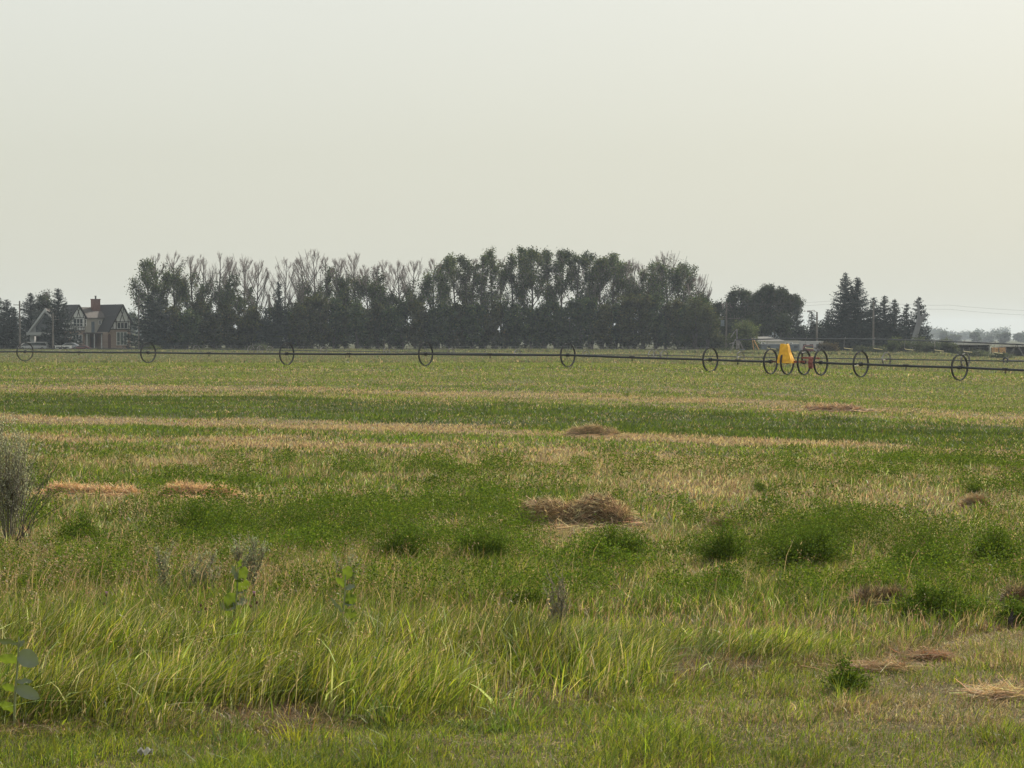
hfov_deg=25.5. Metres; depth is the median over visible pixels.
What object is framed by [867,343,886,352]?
shrub
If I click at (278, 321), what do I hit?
spruce tree
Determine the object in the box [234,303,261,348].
bushy tree
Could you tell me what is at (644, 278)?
poplar tree
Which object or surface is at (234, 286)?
poplar tree
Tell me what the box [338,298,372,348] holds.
bushy tree
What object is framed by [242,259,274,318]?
poplar tree
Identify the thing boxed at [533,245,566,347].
poplar tree
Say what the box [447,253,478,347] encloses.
poplar tree
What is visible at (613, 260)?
poplar tree
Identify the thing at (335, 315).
bushy tree
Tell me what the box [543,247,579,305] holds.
poplar tree
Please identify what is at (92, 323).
balcony door
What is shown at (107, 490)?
straw row
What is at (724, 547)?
alfalfa plant
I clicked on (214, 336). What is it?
bushy tree
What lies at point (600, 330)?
bushy tree
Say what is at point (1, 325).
spruce tree
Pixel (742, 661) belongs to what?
ground
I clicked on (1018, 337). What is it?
bushy tree
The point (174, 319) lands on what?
bushy tree
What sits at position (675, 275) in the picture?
poplar tree
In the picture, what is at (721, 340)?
bushy tree
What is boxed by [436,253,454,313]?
poplar tree
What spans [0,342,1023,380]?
wheel line sprinkler
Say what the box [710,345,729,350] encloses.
shrub
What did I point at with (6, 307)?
spruce tree
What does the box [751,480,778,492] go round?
alfalfa plant
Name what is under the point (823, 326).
spruce tree
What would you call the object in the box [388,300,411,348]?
bushy tree
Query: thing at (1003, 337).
bushy tree
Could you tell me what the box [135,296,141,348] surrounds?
utility pole
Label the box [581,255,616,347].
poplar tree
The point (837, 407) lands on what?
hay heap
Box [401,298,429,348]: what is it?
bushy tree
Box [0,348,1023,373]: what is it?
rough weeds
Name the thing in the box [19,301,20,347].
utility pole
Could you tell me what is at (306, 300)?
bushy tree
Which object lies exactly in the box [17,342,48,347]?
parked van
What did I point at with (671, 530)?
field grass
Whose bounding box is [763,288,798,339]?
poplar tree
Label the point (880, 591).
hay clump
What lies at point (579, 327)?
bushy tree
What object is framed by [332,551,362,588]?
sage plant
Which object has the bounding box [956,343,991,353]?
open shed
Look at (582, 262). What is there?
poplar tree
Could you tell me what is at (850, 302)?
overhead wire
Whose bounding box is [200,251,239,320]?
poplar tree
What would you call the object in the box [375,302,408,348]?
bushy tree
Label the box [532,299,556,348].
bushy tree
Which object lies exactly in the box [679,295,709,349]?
bushy tree
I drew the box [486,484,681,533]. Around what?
hay pile
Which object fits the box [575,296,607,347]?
bushy tree
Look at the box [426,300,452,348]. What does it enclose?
bushy tree
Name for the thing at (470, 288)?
poplar tree
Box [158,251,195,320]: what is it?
poplar tree
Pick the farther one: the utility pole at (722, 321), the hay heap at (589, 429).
the utility pole at (722, 321)
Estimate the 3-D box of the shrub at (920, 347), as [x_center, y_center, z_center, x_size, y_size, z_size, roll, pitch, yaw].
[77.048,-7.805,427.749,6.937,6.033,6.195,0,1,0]
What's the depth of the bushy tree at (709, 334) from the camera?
444.73 m
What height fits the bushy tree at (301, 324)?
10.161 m
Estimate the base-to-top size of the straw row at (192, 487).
0.422 m
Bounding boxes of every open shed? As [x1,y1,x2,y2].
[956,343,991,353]
[996,345,1023,355]
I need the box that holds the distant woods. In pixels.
[21,324,1023,340]
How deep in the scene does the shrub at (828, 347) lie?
429.20 m
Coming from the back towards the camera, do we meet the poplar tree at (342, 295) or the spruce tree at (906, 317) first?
the poplar tree at (342, 295)
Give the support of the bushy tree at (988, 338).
on the ground at (742, 661)
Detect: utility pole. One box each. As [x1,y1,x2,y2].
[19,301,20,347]
[51,313,58,347]
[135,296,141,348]
[719,302,739,347]
[807,310,817,340]
[872,302,873,345]
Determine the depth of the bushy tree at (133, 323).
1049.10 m
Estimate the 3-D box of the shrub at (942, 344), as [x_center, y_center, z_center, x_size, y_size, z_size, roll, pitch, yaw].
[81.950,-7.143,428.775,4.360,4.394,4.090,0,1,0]
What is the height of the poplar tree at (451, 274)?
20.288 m
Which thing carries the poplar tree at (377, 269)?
on the ground at (742, 661)
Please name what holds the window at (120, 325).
in the timbered house at (108, 331)
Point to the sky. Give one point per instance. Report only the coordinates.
(798, 145)
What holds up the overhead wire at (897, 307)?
attached to the utility pole at (722, 321)
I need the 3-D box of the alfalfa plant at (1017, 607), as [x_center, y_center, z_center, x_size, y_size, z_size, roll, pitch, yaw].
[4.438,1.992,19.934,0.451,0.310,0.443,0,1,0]
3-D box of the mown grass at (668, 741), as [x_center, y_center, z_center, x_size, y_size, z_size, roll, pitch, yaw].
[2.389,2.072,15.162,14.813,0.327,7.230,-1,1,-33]
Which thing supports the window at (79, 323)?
in the timbered house at (108, 331)
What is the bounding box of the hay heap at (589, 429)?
[547,420,629,438]
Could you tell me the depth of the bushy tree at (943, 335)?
1478.37 m
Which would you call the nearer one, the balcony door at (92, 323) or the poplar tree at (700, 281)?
the poplar tree at (700, 281)
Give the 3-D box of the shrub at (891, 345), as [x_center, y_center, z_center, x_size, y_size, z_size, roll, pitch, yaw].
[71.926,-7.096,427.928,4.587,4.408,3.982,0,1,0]
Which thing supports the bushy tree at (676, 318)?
on the ground at (742, 661)
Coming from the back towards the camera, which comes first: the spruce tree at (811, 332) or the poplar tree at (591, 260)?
the poplar tree at (591, 260)
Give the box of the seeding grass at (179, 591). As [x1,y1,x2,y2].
[0,523,1023,655]
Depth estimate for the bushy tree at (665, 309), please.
450.68 m
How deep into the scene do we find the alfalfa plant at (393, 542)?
24.14 m
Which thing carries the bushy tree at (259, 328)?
on the ground at (742, 661)
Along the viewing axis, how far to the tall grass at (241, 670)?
16.18 m
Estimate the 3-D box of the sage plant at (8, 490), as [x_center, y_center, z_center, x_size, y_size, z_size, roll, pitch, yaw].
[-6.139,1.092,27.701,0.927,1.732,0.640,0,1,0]
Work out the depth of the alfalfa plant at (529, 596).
20.76 m
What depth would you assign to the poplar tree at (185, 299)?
456.32 m
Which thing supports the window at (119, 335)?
in the timbered house at (108, 331)
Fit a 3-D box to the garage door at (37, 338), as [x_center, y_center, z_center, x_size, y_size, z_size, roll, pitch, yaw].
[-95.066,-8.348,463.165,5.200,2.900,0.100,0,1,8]
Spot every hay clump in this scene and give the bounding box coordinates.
[840,575,909,609]
[987,577,1023,606]
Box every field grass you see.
[0,361,1023,460]
[0,446,1023,615]
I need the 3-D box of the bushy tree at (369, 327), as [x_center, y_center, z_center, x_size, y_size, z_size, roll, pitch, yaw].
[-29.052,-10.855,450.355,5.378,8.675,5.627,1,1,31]
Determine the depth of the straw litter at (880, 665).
17.13 m
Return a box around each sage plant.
[0,403,43,542]
[154,542,173,593]
[180,546,222,598]
[228,531,269,586]
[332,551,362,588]
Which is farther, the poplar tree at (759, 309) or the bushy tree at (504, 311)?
the poplar tree at (759, 309)
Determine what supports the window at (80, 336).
in the timbered house at (108, 331)
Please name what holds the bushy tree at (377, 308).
on the ground at (742, 661)
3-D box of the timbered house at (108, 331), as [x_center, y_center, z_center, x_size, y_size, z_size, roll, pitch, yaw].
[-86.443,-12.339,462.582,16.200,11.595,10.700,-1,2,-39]
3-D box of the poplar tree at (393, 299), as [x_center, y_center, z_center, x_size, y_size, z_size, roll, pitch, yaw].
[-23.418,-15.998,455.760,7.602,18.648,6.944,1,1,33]
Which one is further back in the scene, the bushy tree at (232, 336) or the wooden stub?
the bushy tree at (232, 336)
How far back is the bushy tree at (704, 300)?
447.70 m
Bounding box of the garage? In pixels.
[26,308,59,341]
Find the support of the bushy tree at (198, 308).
on the ground at (742, 661)
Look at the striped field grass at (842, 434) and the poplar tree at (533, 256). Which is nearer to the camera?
the striped field grass at (842, 434)
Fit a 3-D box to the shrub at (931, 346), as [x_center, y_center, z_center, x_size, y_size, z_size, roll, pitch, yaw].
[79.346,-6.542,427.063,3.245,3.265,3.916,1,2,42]
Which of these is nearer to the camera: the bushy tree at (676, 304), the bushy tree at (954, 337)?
the bushy tree at (676, 304)
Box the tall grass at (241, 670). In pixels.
[0,574,1023,745]
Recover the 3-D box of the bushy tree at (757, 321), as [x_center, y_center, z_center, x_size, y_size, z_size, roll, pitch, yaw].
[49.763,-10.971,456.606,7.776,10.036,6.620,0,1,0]
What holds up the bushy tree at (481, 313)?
on the ground at (742, 661)
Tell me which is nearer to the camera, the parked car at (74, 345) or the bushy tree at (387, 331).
the parked car at (74, 345)
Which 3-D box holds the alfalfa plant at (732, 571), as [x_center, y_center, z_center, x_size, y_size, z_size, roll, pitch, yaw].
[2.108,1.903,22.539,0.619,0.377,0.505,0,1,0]
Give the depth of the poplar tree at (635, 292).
456.01 m
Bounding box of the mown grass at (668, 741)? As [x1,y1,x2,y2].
[0,608,1023,767]
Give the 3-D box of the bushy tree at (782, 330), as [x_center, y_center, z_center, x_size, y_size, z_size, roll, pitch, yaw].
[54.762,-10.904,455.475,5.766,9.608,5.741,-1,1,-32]
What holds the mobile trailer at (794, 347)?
on the ground at (742, 661)
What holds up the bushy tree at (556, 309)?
on the ground at (742, 661)
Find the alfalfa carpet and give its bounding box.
[0,441,1023,608]
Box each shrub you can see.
[144,344,162,349]
[244,341,271,349]
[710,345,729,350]
[814,340,839,351]
[849,344,872,351]
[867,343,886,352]
[885,336,901,351]
[895,341,915,351]
[901,331,935,352]
[923,341,941,352]
[935,337,952,352]
[943,342,960,353]
[954,347,997,356]
[987,350,1018,357]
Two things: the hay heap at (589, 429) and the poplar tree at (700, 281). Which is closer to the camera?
the hay heap at (589, 429)
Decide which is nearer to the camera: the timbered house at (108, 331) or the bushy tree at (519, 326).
the bushy tree at (519, 326)
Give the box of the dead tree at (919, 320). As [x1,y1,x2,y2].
[910,299,925,349]
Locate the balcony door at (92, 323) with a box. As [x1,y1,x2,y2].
[91,322,94,332]
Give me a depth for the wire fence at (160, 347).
433.91 m
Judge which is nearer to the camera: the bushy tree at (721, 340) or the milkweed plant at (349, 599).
the milkweed plant at (349, 599)
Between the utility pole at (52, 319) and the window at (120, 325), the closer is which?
the utility pole at (52, 319)
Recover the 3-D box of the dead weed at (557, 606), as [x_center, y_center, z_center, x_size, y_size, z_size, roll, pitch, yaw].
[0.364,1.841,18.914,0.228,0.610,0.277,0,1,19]
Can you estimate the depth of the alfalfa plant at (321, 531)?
25.93 m
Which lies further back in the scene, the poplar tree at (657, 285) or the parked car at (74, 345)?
the poplar tree at (657, 285)
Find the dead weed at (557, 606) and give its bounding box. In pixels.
[540,570,571,625]
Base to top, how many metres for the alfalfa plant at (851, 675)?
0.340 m
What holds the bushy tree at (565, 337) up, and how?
on the ground at (742, 661)
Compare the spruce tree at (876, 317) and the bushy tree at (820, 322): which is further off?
the bushy tree at (820, 322)
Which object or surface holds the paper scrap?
on the ground at (742, 661)
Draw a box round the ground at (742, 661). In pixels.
[0,339,1023,767]
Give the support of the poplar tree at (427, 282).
on the ground at (742, 661)
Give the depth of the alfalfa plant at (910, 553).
24.16 m
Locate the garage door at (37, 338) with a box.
[36,336,54,341]
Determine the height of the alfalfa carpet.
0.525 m
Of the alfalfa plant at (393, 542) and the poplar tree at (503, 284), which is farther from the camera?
the poplar tree at (503, 284)
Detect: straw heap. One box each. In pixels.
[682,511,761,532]
[933,489,1008,510]
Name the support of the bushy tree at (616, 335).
on the ground at (742, 661)
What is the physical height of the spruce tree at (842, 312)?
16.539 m
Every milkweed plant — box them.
[0,626,39,727]
[220,558,251,618]
[330,565,356,632]
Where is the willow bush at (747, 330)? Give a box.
[724,316,764,349]
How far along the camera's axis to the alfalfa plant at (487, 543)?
24.74 m
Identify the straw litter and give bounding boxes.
[801,641,934,674]
[889,641,967,662]
[940,673,1023,703]
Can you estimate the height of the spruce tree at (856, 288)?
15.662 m
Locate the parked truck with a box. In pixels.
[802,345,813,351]
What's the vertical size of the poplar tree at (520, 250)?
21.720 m
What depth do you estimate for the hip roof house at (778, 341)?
441.93 m
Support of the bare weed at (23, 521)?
on the ground at (742, 661)
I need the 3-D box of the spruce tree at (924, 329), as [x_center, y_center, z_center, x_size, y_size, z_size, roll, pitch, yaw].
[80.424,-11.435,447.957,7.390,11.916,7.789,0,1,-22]
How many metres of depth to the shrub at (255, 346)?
435.60 m
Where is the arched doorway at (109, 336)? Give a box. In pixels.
[108,334,110,347]
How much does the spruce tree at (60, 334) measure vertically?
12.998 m
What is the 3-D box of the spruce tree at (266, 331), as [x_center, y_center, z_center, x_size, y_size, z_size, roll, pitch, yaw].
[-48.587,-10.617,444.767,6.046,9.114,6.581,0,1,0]
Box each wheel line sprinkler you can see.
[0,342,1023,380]
[0,345,1023,365]
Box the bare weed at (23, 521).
[9,446,83,544]
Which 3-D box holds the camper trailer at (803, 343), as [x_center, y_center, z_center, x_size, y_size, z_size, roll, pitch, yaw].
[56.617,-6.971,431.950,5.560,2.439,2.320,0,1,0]
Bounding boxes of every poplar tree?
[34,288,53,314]
[124,258,167,344]
[142,253,176,308]
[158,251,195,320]
[176,255,208,316]
[193,254,216,314]
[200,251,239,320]
[214,255,247,325]
[227,255,258,315]
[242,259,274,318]
[263,256,301,318]
[284,255,321,320]
[294,249,324,347]
[313,257,335,348]
[325,258,360,347]
[332,252,370,347]
[352,266,386,348]
[365,263,386,308]
[368,261,398,348]
[378,260,416,348]
[398,259,431,319]
[414,258,449,308]
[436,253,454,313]
[443,252,471,307]
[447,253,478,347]
[459,258,480,306]
[464,253,496,338]
[476,245,505,312]
[487,256,511,344]
[499,248,527,314]
[506,244,535,345]
[513,245,551,348]
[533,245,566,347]
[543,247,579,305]
[558,253,595,304]
[577,250,605,345]
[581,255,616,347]
[591,252,631,343]
[610,259,637,347]
[620,257,648,347]
[633,263,651,296]
[637,250,692,348]
[643,258,671,311]
[663,259,704,305]
[685,274,714,306]
[712,297,732,336]
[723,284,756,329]
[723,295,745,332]
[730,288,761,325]
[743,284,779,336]
[748,294,771,336]
[762,283,790,337]
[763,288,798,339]
[776,293,805,334]
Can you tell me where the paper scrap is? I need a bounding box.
[137,747,153,755]
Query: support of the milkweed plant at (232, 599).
on the ground at (742, 661)
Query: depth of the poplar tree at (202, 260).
461.35 m
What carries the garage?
on the ground at (742, 661)
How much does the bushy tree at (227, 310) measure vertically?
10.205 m
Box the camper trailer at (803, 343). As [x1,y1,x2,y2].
[795,341,822,351]
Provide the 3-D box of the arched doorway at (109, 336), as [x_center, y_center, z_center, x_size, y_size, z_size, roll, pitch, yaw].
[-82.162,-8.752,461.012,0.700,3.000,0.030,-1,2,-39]
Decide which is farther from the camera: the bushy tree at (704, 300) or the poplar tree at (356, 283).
the poplar tree at (356, 283)
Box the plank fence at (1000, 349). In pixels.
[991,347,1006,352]
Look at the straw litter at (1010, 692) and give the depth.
15.82 m
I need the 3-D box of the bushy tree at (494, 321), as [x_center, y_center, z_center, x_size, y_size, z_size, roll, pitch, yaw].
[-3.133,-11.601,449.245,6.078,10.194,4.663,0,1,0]
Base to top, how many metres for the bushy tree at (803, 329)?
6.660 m
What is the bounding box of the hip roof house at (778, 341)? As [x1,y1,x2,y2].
[751,337,798,348]
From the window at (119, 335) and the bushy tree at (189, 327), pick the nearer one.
the bushy tree at (189, 327)
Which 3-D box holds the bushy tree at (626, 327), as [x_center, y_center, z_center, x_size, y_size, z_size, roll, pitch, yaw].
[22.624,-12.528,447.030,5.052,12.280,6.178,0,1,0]
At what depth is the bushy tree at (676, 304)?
447.43 m
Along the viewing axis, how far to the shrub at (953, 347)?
427.37 m
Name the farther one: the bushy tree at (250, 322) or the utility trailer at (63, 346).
the bushy tree at (250, 322)
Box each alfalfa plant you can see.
[45,500,107,546]
[162,491,236,532]
[293,522,342,549]
[359,516,455,565]
[450,521,521,561]
[502,584,556,610]
[559,514,658,559]
[673,514,771,564]
[694,556,751,587]
[744,514,871,569]
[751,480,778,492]
[815,651,877,696]
[872,524,971,569]
[885,576,998,623]
[960,471,985,494]
[966,522,1023,562]
[988,592,1023,625]
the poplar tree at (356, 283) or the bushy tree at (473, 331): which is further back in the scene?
the poplar tree at (356, 283)
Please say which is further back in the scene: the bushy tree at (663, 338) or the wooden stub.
the bushy tree at (663, 338)
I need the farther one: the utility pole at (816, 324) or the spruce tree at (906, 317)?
the spruce tree at (906, 317)
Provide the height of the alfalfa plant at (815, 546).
0.641 m
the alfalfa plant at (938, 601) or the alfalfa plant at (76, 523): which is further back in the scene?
the alfalfa plant at (76, 523)
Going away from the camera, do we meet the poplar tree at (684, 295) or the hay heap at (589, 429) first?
the hay heap at (589, 429)
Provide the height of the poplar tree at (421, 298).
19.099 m
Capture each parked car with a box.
[63,343,77,347]
[74,345,90,347]
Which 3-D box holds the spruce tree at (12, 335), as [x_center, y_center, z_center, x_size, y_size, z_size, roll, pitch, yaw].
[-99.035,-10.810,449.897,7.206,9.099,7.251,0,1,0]
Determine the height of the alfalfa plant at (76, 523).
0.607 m
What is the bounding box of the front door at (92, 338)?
[91,337,93,347]
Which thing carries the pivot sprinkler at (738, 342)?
on the ground at (742, 661)
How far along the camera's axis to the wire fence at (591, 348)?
431.93 m
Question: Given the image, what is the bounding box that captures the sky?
[0,0,1023,338]
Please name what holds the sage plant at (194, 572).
on the ground at (742, 661)
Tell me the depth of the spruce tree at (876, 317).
447.06 m
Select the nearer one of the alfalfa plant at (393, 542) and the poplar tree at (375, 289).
the alfalfa plant at (393, 542)
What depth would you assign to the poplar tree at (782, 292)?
459.75 m
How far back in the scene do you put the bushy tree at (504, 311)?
450.29 m
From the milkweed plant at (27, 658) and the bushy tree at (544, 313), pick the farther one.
the bushy tree at (544, 313)
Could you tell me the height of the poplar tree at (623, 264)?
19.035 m
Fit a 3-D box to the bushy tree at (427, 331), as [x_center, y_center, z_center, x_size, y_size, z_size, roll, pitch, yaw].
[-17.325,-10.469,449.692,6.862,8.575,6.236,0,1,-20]
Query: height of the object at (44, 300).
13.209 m
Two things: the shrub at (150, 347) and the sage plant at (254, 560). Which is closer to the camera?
the sage plant at (254, 560)
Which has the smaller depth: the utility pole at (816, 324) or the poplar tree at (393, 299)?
the utility pole at (816, 324)
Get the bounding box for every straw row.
[31,478,158,497]
[142,474,268,499]
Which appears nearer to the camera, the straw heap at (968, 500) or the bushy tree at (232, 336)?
the straw heap at (968, 500)
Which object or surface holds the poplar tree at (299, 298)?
on the ground at (742, 661)
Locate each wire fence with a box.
[47,346,259,349]
[273,346,707,350]
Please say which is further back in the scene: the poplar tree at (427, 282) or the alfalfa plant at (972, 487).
the poplar tree at (427, 282)
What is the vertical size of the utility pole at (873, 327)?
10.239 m
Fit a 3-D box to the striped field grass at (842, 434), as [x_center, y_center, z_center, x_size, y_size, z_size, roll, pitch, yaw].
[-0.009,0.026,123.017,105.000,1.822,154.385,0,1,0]
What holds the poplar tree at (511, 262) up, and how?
on the ground at (742, 661)
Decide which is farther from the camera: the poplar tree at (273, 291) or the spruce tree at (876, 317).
the poplar tree at (273, 291)
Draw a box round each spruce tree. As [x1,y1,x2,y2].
[0,298,13,347]
[0,307,30,347]
[1,299,25,338]
[17,292,40,340]
[33,288,84,347]
[120,291,183,348]
[250,308,279,347]
[267,282,294,348]
[786,305,808,340]
[803,311,820,340]
[814,273,870,350]
[818,311,835,342]
[825,276,882,349]
[863,297,886,347]
[874,295,898,347]
[882,299,911,345]
[897,303,917,347]
[902,297,938,343]
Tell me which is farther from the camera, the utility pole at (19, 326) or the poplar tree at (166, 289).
the poplar tree at (166, 289)
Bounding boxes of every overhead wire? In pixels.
[732,301,1023,310]
[784,304,1015,314]
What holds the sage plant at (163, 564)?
on the ground at (742, 661)
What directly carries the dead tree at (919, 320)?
on the ground at (742, 661)
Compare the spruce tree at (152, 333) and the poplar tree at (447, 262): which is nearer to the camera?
the spruce tree at (152, 333)
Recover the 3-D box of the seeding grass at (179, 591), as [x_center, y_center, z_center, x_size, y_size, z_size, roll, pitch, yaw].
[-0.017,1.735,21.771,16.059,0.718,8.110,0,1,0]
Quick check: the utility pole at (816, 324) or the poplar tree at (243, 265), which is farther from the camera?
the poplar tree at (243, 265)
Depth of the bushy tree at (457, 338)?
449.44 m
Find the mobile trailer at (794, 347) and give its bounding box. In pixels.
[759,344,798,350]
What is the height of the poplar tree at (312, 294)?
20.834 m
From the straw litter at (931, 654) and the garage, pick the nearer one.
the straw litter at (931, 654)
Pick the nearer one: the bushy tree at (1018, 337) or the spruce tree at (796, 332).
the spruce tree at (796, 332)
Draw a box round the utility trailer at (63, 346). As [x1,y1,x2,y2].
[55,345,71,347]
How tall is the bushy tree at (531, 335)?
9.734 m
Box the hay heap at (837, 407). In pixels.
[772,401,883,411]
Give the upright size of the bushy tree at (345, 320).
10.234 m
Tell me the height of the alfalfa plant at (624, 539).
0.565 m
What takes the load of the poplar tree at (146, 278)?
on the ground at (742, 661)
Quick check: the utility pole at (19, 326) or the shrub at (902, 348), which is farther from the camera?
the utility pole at (19, 326)
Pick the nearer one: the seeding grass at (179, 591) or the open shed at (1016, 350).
the seeding grass at (179, 591)
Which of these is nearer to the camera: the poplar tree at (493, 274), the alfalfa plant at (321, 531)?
the alfalfa plant at (321, 531)
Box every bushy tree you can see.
[128,312,135,334]
[162,304,186,348]
[172,307,203,348]
[189,299,210,347]
[199,312,227,348]
[216,300,235,348]
[221,310,248,348]
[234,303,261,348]
[245,314,268,344]
[285,301,315,348]
[296,295,319,347]
[304,293,335,348]
[327,293,347,348]
[334,301,353,348]
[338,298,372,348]
[354,308,378,348]
[368,299,388,348]
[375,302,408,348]
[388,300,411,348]
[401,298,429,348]
[421,312,434,348]
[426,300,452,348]
[440,305,462,347]
[447,300,471,348]
[457,302,484,348]
[473,301,490,348]
[481,301,511,348]
[488,299,515,348]
[501,301,532,348]
[519,303,547,348]
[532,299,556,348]
[540,300,564,348]
[550,300,579,348]
[566,295,594,348]
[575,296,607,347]
[589,303,617,347]
[605,300,630,347]
[614,290,637,348]
[632,296,660,348]
[643,291,673,348]
[658,300,673,348]
[664,298,685,348]
[668,305,699,349]
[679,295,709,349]
[688,290,706,347]
[695,301,722,348]
[702,305,722,348]
[703,323,728,348]
[718,315,737,347]
[745,307,775,336]
[772,310,795,340]
[792,322,809,339]
[806,320,827,340]
[939,331,948,339]
[948,334,961,342]
[969,331,981,341]
[982,334,994,341]
[996,331,1011,342]
[1012,332,1023,342]
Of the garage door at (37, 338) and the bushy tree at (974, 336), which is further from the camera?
the bushy tree at (974, 336)
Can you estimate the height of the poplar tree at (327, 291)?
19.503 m
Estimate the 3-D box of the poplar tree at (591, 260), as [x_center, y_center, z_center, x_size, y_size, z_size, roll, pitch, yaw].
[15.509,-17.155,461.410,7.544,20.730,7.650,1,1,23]
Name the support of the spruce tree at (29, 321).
on the ground at (742, 661)
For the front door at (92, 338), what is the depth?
463.53 m
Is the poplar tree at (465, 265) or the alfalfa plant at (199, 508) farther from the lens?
the poplar tree at (465, 265)
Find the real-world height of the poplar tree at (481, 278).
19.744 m
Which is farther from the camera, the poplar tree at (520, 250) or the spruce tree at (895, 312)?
the poplar tree at (520, 250)
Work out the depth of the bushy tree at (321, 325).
448.34 m
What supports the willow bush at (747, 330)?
on the ground at (742, 661)
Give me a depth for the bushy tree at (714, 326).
447.69 m
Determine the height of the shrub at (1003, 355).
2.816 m
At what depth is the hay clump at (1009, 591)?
20.99 m
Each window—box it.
[72,335,81,342]
[73,319,82,326]
[116,332,126,344]
[117,322,127,328]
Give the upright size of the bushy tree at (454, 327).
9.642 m
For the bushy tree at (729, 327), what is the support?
on the ground at (742, 661)
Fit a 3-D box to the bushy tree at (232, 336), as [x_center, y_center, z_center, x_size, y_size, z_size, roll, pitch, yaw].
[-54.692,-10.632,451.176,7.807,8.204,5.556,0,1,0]
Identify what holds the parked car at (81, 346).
on the ground at (742, 661)
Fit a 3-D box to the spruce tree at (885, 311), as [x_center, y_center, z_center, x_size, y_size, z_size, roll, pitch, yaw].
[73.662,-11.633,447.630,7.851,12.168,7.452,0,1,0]
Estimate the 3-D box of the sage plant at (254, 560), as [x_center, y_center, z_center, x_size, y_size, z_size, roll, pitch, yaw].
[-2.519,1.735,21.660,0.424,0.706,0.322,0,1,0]
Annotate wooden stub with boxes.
[1008,611,1016,628]
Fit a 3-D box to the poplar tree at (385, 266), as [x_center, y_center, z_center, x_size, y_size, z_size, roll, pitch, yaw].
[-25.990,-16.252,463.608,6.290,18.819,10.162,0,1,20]
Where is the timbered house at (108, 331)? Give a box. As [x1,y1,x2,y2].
[56,296,132,348]
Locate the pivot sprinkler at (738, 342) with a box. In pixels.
[729,329,1023,362]
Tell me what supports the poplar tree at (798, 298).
on the ground at (742, 661)
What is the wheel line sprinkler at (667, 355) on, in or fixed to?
on the ground at (742, 661)
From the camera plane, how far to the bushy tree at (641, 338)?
446.10 m
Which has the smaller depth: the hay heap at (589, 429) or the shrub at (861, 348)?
the hay heap at (589, 429)

